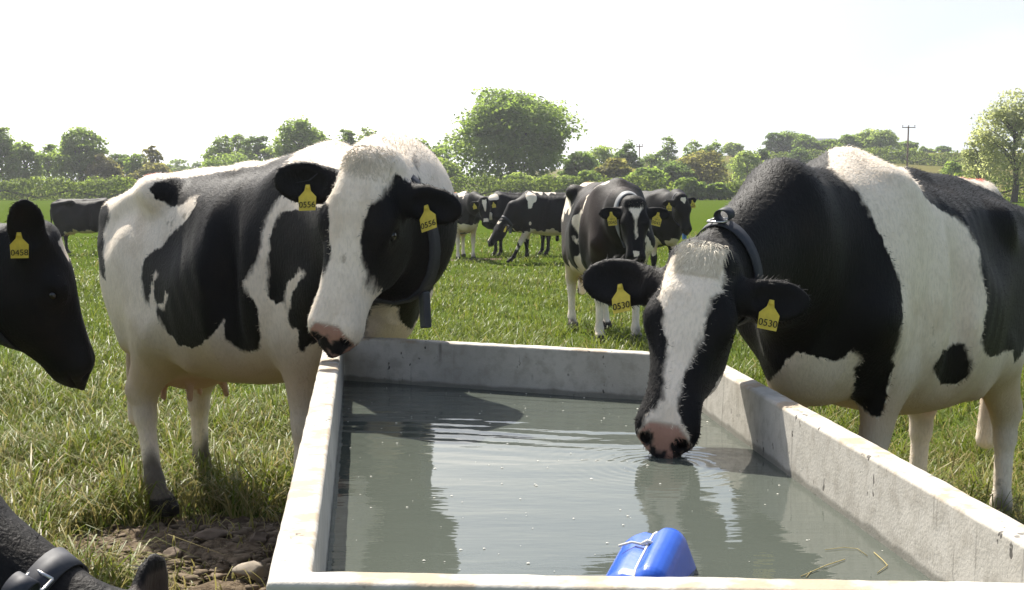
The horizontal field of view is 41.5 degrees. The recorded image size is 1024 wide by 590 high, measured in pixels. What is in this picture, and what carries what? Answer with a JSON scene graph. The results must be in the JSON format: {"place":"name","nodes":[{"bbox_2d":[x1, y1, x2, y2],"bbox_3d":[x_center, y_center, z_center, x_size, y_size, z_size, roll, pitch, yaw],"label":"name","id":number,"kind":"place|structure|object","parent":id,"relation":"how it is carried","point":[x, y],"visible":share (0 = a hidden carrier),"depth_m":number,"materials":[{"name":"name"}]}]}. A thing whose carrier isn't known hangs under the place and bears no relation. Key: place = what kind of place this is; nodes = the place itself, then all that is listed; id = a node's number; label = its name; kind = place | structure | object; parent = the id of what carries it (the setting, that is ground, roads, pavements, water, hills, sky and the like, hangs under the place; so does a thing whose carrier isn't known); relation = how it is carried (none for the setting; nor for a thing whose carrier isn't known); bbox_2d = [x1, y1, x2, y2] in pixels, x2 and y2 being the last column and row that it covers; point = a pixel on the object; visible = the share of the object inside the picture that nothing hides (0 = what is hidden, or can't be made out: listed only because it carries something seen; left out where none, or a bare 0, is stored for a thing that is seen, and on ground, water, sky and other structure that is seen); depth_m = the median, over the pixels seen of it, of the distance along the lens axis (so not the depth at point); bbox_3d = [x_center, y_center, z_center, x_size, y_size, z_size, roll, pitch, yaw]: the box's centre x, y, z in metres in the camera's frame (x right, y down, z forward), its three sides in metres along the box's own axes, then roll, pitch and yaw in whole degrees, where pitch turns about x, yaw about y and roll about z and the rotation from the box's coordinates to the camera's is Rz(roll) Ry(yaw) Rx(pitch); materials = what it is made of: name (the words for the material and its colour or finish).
{"place":"outdoors","nodes":[
{"label":"outdoors","id":0,"kind":"place"},
{"bbox_2d":[0,231,1023,589],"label":"grass","id":1,"kind":"structure","parent":0,"point":[244,477],"depth_m":7.26,"materials":[{"name":"green plant"}]},
{"bbox_2d":[0,153,1023,589],"bbox_3d":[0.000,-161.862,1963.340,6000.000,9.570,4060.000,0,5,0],"label":"ground","id":2,"kind":"structure","parent":0,"point":[702,213],"depth_m":13.12,"materials":[{"name":"green plant"}]},
{"bbox_2d":[0,127,16,190],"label":"tree","id":3,"kind":"object","parent":2,"relation":"on","point":[5,145],"visible":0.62,"depth_m":148.40,"materials":[{"name":"green plant"}]},
{"bbox_2d":[5,139,44,196],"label":"tree","id":4,"kind":"object","parent":2,"relation":"on","point":[22,154],"visible":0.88,"depth_m":147.51,"materials":[{"name":"green plant"}]},
{"bbox_2d":[0,197,94,389],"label":"cow","id":5,"kind":"object","parent":2,"relation":"on","point":[42,324],"visible":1,"depth_m":4.72},
{"bbox_2d":[37,144,58,178],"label":"tree","id":6,"kind":"object","parent":2,"relation":"on","point":[47,165],"visible":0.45,"depth_m":154.62,"materials":[{"name":"green plant"}]},
{"bbox_2d":[46,126,110,189],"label":"tree","id":7,"kind":"object","parent":2,"relation":"on","point":[77,151],"visible":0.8,"depth_m":147.89,"materials":[{"name":"green plant"}]},
{"bbox_2d":[50,198,108,253],"bbox_3d":[-10.787,-1.768,35.000,2.488,1.505,0.726,1,5,7],"label":"cow","id":8,"kind":"object","parent":2,"relation":"on","point":[68,217],"visible":0.54,"depth_m":34.76},
{"bbox_2d":[0,495,167,589],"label":"cow","id":9,"kind":"object","parent":2,"relation":"on","point":[31,558],"visible":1,"depth_m":2.35},
{"bbox_2d":[0,172,172,199],"bbox_3d":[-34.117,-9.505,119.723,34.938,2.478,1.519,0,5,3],"label":"hedge","id":10,"kind":"object","parent":2,"relation":"on","point":[18,190],"visible":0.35,"depth_m":119.79,"materials":[{"name":"green plant"}]},
{"bbox_2d":[83,153,126,193],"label":"tree","id":11,"kind":"object","parent":2,"relation":"on","point":[100,165],"visible":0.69,"depth_m":146.64,"materials":[{"name":"green plant"}]},
{"bbox_2d":[107,153,143,175],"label":"tree","id":12,"kind":"object","parent":2,"relation":"on","point":[118,158],"visible":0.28,"depth_m":160.48,"materials":[{"name":"green plant"}]},
{"bbox_2d":[122,153,153,187],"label":"tree","id":13,"kind":"object","parent":2,"relation":"on","point":[133,165],"visible":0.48,"depth_m":158.23,"materials":[{"name":"green plant"}]},
{"bbox_2d":[127,162,172,180],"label":"tree","id":14,"kind":"object","parent":2,"relation":"on","point":[150,168],"visible":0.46,"depth_m":148.35,"materials":[{"name":"green plant"}]},
{"bbox_2d":[141,145,163,164],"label":"tree","id":15,"kind":"object","parent":2,"relation":"on","point":[157,155],"visible":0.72,"depth_m":153.99,"materials":[{"name":"green plant"}]},
{"bbox_2d":[162,546,182,560],"bbox_3d":[-1.311,1.003,5.213,0.078,0.057,0.104,-2,5,-28],"label":"stone","id":16,"kind":"object","parent":2,"relation":"on","point":[173,550],"visible":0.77,"depth_m":5.19,"materials":[{"name":"stone"}]},
{"bbox_2d":[166,158,189,172],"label":"tree","id":17,"kind":"object","parent":2,"relation":"on","point":[177,167],"visible":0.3,"depth_m":260.27,"materials":[{"name":"green plant"}]},
{"bbox_2d":[185,161,202,170],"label":"tree","id":18,"kind":"object","parent":2,"relation":"on","point":[195,164],"visible":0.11,"depth_m":253.20,"materials":[{"name":"green plant"}]},
{"bbox_2d":[192,528,232,541],"bbox_3d":[-1.196,0.967,5.411,0.175,0.061,0.128,-4,6,-43],"label":"stone","id":19,"kind":"object","parent":2,"relation":"on","point":[205,535],"visible":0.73,"depth_m":5.37,"materials":[{"name":"stone"}]},
{"bbox_2d":[200,134,234,165],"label":"tree","id":20,"kind":"object","parent":2,"relation":"on","point":[219,147],"visible":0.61,"depth_m":168.55,"materials":[{"name":"green plant"}]},
{"bbox_2d":[199,149,264,167],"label":"tree","id":21,"kind":"object","parent":2,"relation":"on","point":[231,159],"visible":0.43,"depth_m":163.42,"materials":[{"name":"green plant"}]},
{"bbox_2d":[227,133,248,155],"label":"tree","id":22,"kind":"object","parent":2,"relation":"on","point":[236,141],"visible":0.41,"depth_m":170.49,"materials":[{"name":"green plant"}]},
{"bbox_2d":[232,561,268,581],"bbox_3d":[-0.921,0.985,4.795,0.102,0.089,0.130,4,6,43],"label":"stone","id":23,"kind":"object","parent":2,"relation":"on","point":[260,569],"visible":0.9,"depth_m":4.76,"materials":[{"name":"stone"}]},
{"bbox_2d":[239,134,274,161],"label":"tree","id":24,"kind":"object","parent":2,"relation":"on","point":[258,146],"visible":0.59,"depth_m":166.18,"materials":[{"name":"green plant"}]},
{"bbox_2d":[249,532,269,544],"bbox_3d":[-0.992,0.953,5.280,0.078,0.047,0.082,0,5,3],"label":"stone","id":25,"kind":"object","parent":2,"relation":"on","point":[261,537],"visible":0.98,"depth_m":5.27,"materials":[{"name":"stone"}]},
{"bbox_2d":[259,145,284,160],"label":"tree","id":26,"kind":"object","parent":2,"relation":"on","point":[268,151],"visible":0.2,"depth_m":164.49,"materials":[{"name":"green plant"}]},
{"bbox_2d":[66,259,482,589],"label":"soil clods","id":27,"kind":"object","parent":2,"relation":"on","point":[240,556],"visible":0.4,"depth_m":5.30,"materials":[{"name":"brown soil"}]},
{"bbox_2d":[97,130,461,516],"bbox_3d":[-0.919,0.186,5.623,0.926,1.682,2.721,-3,6,-35],"label":"cow","id":28,"kind":"object","parent":2,"relation":"on","point":[287,270],"visible":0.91,"depth_m":5.35},
{"bbox_2d":[269,115,333,158],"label":"tree","id":29,"kind":"object","parent":2,"relation":"on","point":[300,133],"visible":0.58,"depth_m":147.96,"materials":[{"name":"green plant"}]},
{"bbox_2d":[335,128,356,145],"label":"tree","id":30,"kind":"object","parent":2,"relation":"on","point":[349,138],"visible":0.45,"depth_m":158.58,"materials":[{"name":"green plant"}]},
{"bbox_2d":[355,125,377,141],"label":"tree","id":31,"kind":"object","parent":2,"relation":"on","point":[367,133],"visible":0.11,"depth_m":158.88,"materials":[{"name":"green plant"}]},
{"bbox_2d":[414,138,443,159],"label":"tree","id":32,"kind":"object","parent":2,"relation":"on","point":[429,147],"visible":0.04,"depth_m":130.09,"materials":[{"name":"green plant"}]},
{"bbox_2d":[432,145,452,160],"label":"tree","id":33,"kind":"object","parent":2,"relation":"on","point":[447,157],"visible":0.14,"depth_m":203.34,"materials":[{"name":"green plant"}]},
{"bbox_2d":[438,157,465,191],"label":"tree","id":34,"kind":"object","parent":2,"relation":"on","point":[450,169],"visible":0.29,"depth_m":124.94,"materials":[{"name":"green plant"}]},
{"bbox_2d":[454,191,497,259],"bbox_3d":[-1.037,-1.534,29.672,0.748,1.502,2.620,-2,5,-19],"label":"cow","id":35,"kind":"object","parent":2,"relation":"on","point":[475,205],"visible":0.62,"depth_m":29.07},
{"bbox_2d":[432,86,589,193],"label":"tree","id":36,"kind":"object","parent":2,"relation":"on","point":[503,127],"visible":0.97,"depth_m":130.39,"materials":[{"name":"green plant"}]},
{"bbox_2d":[480,191,558,256],"bbox_3d":[-0.139,-1.655,31.244,2.673,1.504,0.765,-2,5,-21],"label":"cow","id":37,"kind":"object","parent":2,"relation":"on","point":[503,199],"visible":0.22,"depth_m":30.98},
{"bbox_2d":[502,171,536,192],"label":"tree","id":38,"kind":"object","parent":2,"relation":"on","point":[517,175],"visible":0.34,"depth_m":122.74,"materials":[{"name":"green plant"}]},
{"bbox_2d":[487,190,565,262],"bbox_3d":[0.632,-1.448,28.419,2.462,1.504,0.760,-2,5,-21],"label":"cow","id":39,"kind":"object","parent":2,"relation":"on","point":[527,213],"visible":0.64,"depth_m":28.11},
{"bbox_2d":[532,175,560,192],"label":"tree","id":40,"kind":"object","parent":2,"relation":"on","point":[545,185],"visible":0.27,"depth_m":122.55,"materials":[{"name":"green plant"}]},
{"bbox_2d":[450,172,667,195],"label":"hedge","id":41,"kind":"object","parent":2,"relation":"on","point":[530,186],"visible":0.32,"depth_m":121.00,"materials":[{"name":"green plant"}]},
{"bbox_2d":[556,175,578,192],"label":"tree","id":42,"kind":"object","parent":2,"relation":"on","point":[567,176],"visible":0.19,"depth_m":123.05,"materials":[{"name":"green plant"}]},
{"bbox_2d":[556,151,600,176],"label":"tree","id":43,"kind":"object","parent":2,"relation":"on","point":[577,161],"visible":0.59,"depth_m":138.40,"materials":[{"name":"green plant"}]},
{"bbox_2d":[571,169,607,183],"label":"tree","id":44,"kind":"object","parent":2,"relation":"on","point":[590,175],"visible":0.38,"depth_m":122.88,"materials":[{"name":"green plant"}]},
{"bbox_2d":[578,145,615,170],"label":"tree","id":45,"kind":"object","parent":2,"relation":"on","point":[599,154],"visible":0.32,"depth_m":163.29,"materials":[{"name":"green plant"}]},
{"bbox_2d":[594,157,635,178],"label":"tree","id":46,"kind":"object","parent":2,"relation":"on","point":[613,167],"visible":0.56,"depth_m":125.55,"materials":[{"name":"green plant"}]},
{"bbox_2d":[561,178,669,343],"bbox_3d":[0.877,-0.330,12.222,0.725,1.474,2.322,-1,5,-10],"label":"cow","id":47,"kind":"object","parent":2,"relation":"on","point":[611,217],"visible":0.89,"depth_m":11.72},
{"bbox_2d":[612,139,645,168],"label":"tree","id":48,"kind":"object","parent":2,"relation":"on","point":[631,157],"visible":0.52,"depth_m":158.53,"materials":[{"name":"green plant"}]},
{"bbox_2d":[266,337,1023,589],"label":"water trough","id":49,"kind":"object","parent":2,"relation":"on","point":[941,534],"visible":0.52,"depth_m":2.94,"materials":[{"name":"concrete"}]},
{"bbox_2d":[326,380,931,580],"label":"water","id":50,"kind":"structure","parent":49,"relation":"in","point":[405,523],"depth_m":3.25,"materials":[{"name":"grey liquid"}]},
{"bbox_2d":[347,393,882,569],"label":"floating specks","id":51,"kind":"object","parent":50,"relation":"on","point":[535,485],"visible":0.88,"depth_m":3.38,"materials":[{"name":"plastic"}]},
{"bbox_2d":[606,528,695,576],"bbox_3d":[0.267,0.558,2.599,0.160,0.198,0.235,2,5,20],"label":"float canister","id":52,"kind":"object","parent":50,"relation":"on","point":[664,552],"visible":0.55,"depth_m":2.57,"materials":[{"name":"blue plastic"}]},
{"bbox_2d":[801,559,844,576],"bbox_3d":[0.609,0.532,2.639,0.003,0.004,0.163,4,6,44],"label":"straw","id":53,"kind":"object","parent":50,"relation":"on","point":[821,567],"visible":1,"depth_m":2.64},
{"bbox_2d":[825,547,867,555],"bbox_3d":[0.690,0.522,2.764,0.089,0.002,0.043,3,5,31],"label":"straw","id":54,"kind":"object","parent":50,"relation":"on","point":[847,547],"visible":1,"depth_m":2.78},
{"bbox_2d":[874,552,887,572],"bbox_3d":[0.732,0.529,2.674,0.023,0.002,0.150,1,5,12],"label":"straw","id":55,"kind":"object","parent":50,"relation":"on","point":[884,562],"visible":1,"depth_m":2.66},
{"bbox_2d":[622,166,669,190],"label":"tree","id":56,"kind":"object","parent":2,"relation":"on","point":[656,173],"visible":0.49,"depth_m":123.70,"materials":[{"name":"green plant"}]},
{"bbox_2d":[638,151,662,168],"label":"tree","id":57,"kind":"object","parent":2,"relation":"on","point":[650,159],"visible":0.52,"depth_m":188.45,"materials":[{"name":"green plant"}]},
{"bbox_2d":[656,135,678,165],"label":"tree","id":58,"kind":"object","parent":2,"relation":"on","point":[667,155],"visible":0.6,"depth_m":198.56,"materials":[{"name":"green plant"}]},
{"bbox_2d":[642,188,695,266],"bbox_3d":[2.194,-0.926,21.274,0.740,1.502,2.392,-2,5,-23],"label":"cow","id":59,"kind":"object","parent":2,"relation":"on","point":[678,204],"visible":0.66,"depth_m":20.60},
{"bbox_2d":[653,161,698,189],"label":"tree","id":60,"kind":"object","parent":2,"relation":"on","point":[680,169],"visible":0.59,"depth_m":148.08,"materials":[{"name":"green plant"}]},
{"bbox_2d":[672,177,696,197],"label":"bush","id":61,"kind":"object","parent":2,"relation":"on","point":[683,184],"visible":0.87,"depth_m":119.95,"materials":[{"name":"green plant"}]},
{"bbox_2d":[682,139,708,169],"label":"tree","id":62,"kind":"object","parent":2,"relation":"on","point":[693,149],"visible":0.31,"depth_m":198.24,"materials":[{"name":"green plant"}]},
{"bbox_2d":[692,181,713,199],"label":"bush","id":63,"kind":"object","parent":2,"relation":"on","point":[702,191],"visible":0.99,"depth_m":119.95,"materials":[{"name":"green plant"}]},
{"bbox_2d":[675,149,731,184],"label":"tree","id":64,"kind":"object","parent":2,"relation":"on","point":[707,165],"visible":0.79,"depth_m":149.81,"materials":[{"name":"green plant"}]},
{"bbox_2d":[666,181,742,199],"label":"hedge","id":65,"kind":"object","parent":2,"relation":"on","point":[737,186],"visible":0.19,"depth_m":120.92,"materials":[{"name":"green plant"}]},
{"bbox_2d":[668,172,750,188],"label":"hedge","id":66,"kind":"object","parent":2,"relation":"on","point":[731,177],"visible":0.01,"depth_m":192.90,"materials":[{"name":"green plant"}]},
{"bbox_2d":[704,139,727,173],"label":"tree","id":67,"kind":"object","parent":2,"relation":"on","point":[715,144],"visible":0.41,"depth_m":200.35,"materials":[{"name":"green plant"}]},
{"bbox_2d":[706,182,734,199],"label":"bush","id":68,"kind":"object","parent":2,"relation":"on","point":[721,191],"visible":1,"depth_m":119.94,"materials":[{"name":"green plant"}]},
{"bbox_2d":[720,141,743,161],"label":"tree","id":69,"kind":"object","parent":2,"relation":"on","point":[731,148],"visible":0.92,"depth_m":259.68,"materials":[{"name":"green plant"}]},
{"bbox_2d":[723,177,744,184],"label":"hedge","id":70,"kind":"object","parent":2,"relation":"on","point":[739,181],"visible":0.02,"depth_m":161.44,"materials":[{"name":"green plant"}]},
{"bbox_2d":[729,150,763,181],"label":"tree","id":71,"kind":"object","parent":2,"relation":"on","point":[747,159],"visible":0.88,"depth_m":180.14,"materials":[{"name":"green plant"}]},
{"bbox_2d":[754,147,770,164],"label":"tree","id":72,"kind":"object","parent":2,"relation":"on","point":[764,154],"visible":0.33,"depth_m":182.55,"materials":[{"name":"green plant"}]},
{"bbox_2d":[761,132,789,157],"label":"tree","id":73,"kind":"object","parent":2,"relation":"on","point":[772,142],"visible":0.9,"depth_m":249.65,"materials":[{"name":"green plant"}]},
{"bbox_2d":[777,130,806,154],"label":"tree","id":74,"kind":"object","parent":2,"relation":"on","point":[792,135],"visible":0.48,"depth_m":250.83,"materials":[{"name":"green plant"}]},
{"bbox_2d":[786,145,813,162],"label":"tree","id":75,"kind":"object","parent":2,"relation":"on","point":[796,153],"visible":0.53,"depth_m":203.40,"materials":[{"name":"green plant"}]},
{"bbox_2d":[579,145,1023,515],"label":"cow","id":76,"kind":"object","parent":2,"relation":"on","point":[880,295],"visible":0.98,"depth_m":4.38},
{"bbox_2d":[787,133,820,154],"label":"tree","id":77,"kind":"object","parent":2,"relation":"on","point":[810,143],"visible":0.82,"depth_m":247.50,"materials":[{"name":"green plant"}]},
{"bbox_2d":[813,138,835,152],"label":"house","id":78,"kind":"structure","parent":2,"relation":"on","point":[818,139],"depth_m":260.37,"materials":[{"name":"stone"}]},
{"bbox_2d":[817,139,842,154],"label":"tree","id":79,"kind":"object","parent":2,"relation":"on","point":[826,144],"visible":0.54,"depth_m":247.26,"materials":[{"name":"green plant"}]},
{"bbox_2d":[750,145,918,165],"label":"hedge","id":80,"kind":"object","parent":2,"relation":"on","point":[817,152],"visible":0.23,"depth_m":242.53,"materials":[{"name":"green plant"}]},
{"bbox_2d":[833,134,862,149],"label":"tree","id":81,"kind":"object","parent":2,"relation":"on","point":[845,140],"visible":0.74,"depth_m":253.32,"materials":[{"name":"green plant"}]},
{"bbox_2d":[854,128,876,150],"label":"tree","id":82,"kind":"object","parent":2,"relation":"on","point":[864,134],"visible":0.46,"depth_m":255.54,"materials":[{"name":"green plant"}]},
{"bbox_2d":[862,129,900,154],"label":"tree","id":83,"kind":"object","parent":2,"relation":"on","point":[882,138],"visible":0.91,"depth_m":247.12,"materials":[{"name":"green plant"}]},
{"bbox_2d":[895,140,919,154],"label":"tree","id":84,"kind":"object","parent":2,"relation":"on","point":[903,144],"visible":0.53,"depth_m":259.36,"materials":[{"name":"green plant"}]},
{"bbox_2d":[902,125,914,165],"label":"utility pole","id":85,"kind":"object","parent":2,"relation":"on","point":[908,127],"visible":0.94,"depth_m":193.78,"materials":[{"name":"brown wood"}]},
{"bbox_2d":[918,146,927,152],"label":"tree","id":86,"kind":"object","parent":2,"relation":"on","point":[922,148],"visible":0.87,"depth_m":297.95,"materials":[{"name":"green plant"}]},
{"bbox_2d":[927,148,936,152],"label":"tree","id":87,"kind":"object","parent":2,"relation":"on","point":[930,150],"visible":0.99,"depth_m":297.62,"materials":[{"name":"green plant"}]},
{"bbox_2d":[935,146,951,152],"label":"tree","id":88,"kind":"object","parent":2,"relation":"on","point":[943,149],"visible":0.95,"depth_m":297.69,"materials":[{"name":"green plant"}]},
{"bbox_2d":[871,147,1021,166],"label":"hedge","id":89,"kind":"object","parent":2,"relation":"on","point":[902,157],"visible":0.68,"depth_m":225.23,"materials":[{"name":"green plant"}]},
{"bbox_2d":[938,161,965,177],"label":"tree","id":90,"kind":"object","parent":2,"relation":"on","point":[956,166],"visible":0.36,"depth_m":148.84,"materials":[{"name":"green plant"}]},
{"bbox_2d":[960,129,1001,181],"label":"tree","id":91,"kind":"object","parent":2,"relation":"on","point":[972,155],"visible":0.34,"depth_m":111.17,"materials":[{"name":"green plant"}]},
{"bbox_2d":[940,167,1023,200],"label":"hedge","id":92,"kind":"object","parent":2,"relation":"on","point":[1007,188],"visible":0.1,"depth_m":116.91,"materials":[{"name":"green plant"}]},
{"bbox_2d":[967,88,1023,201],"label":"tree","id":93,"kind":"object","parent":2,"relation":"on","point":[1010,118],"visible":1,"depth_m":106.93,"materials":[{"name":"green plant"}]},
{"bbox_2d":[0,0,1023,176],"label":"sky","id":94,"kind":"structure","parent":0,"point":[173,76],"materials":[{"name":"white"}]}
]}

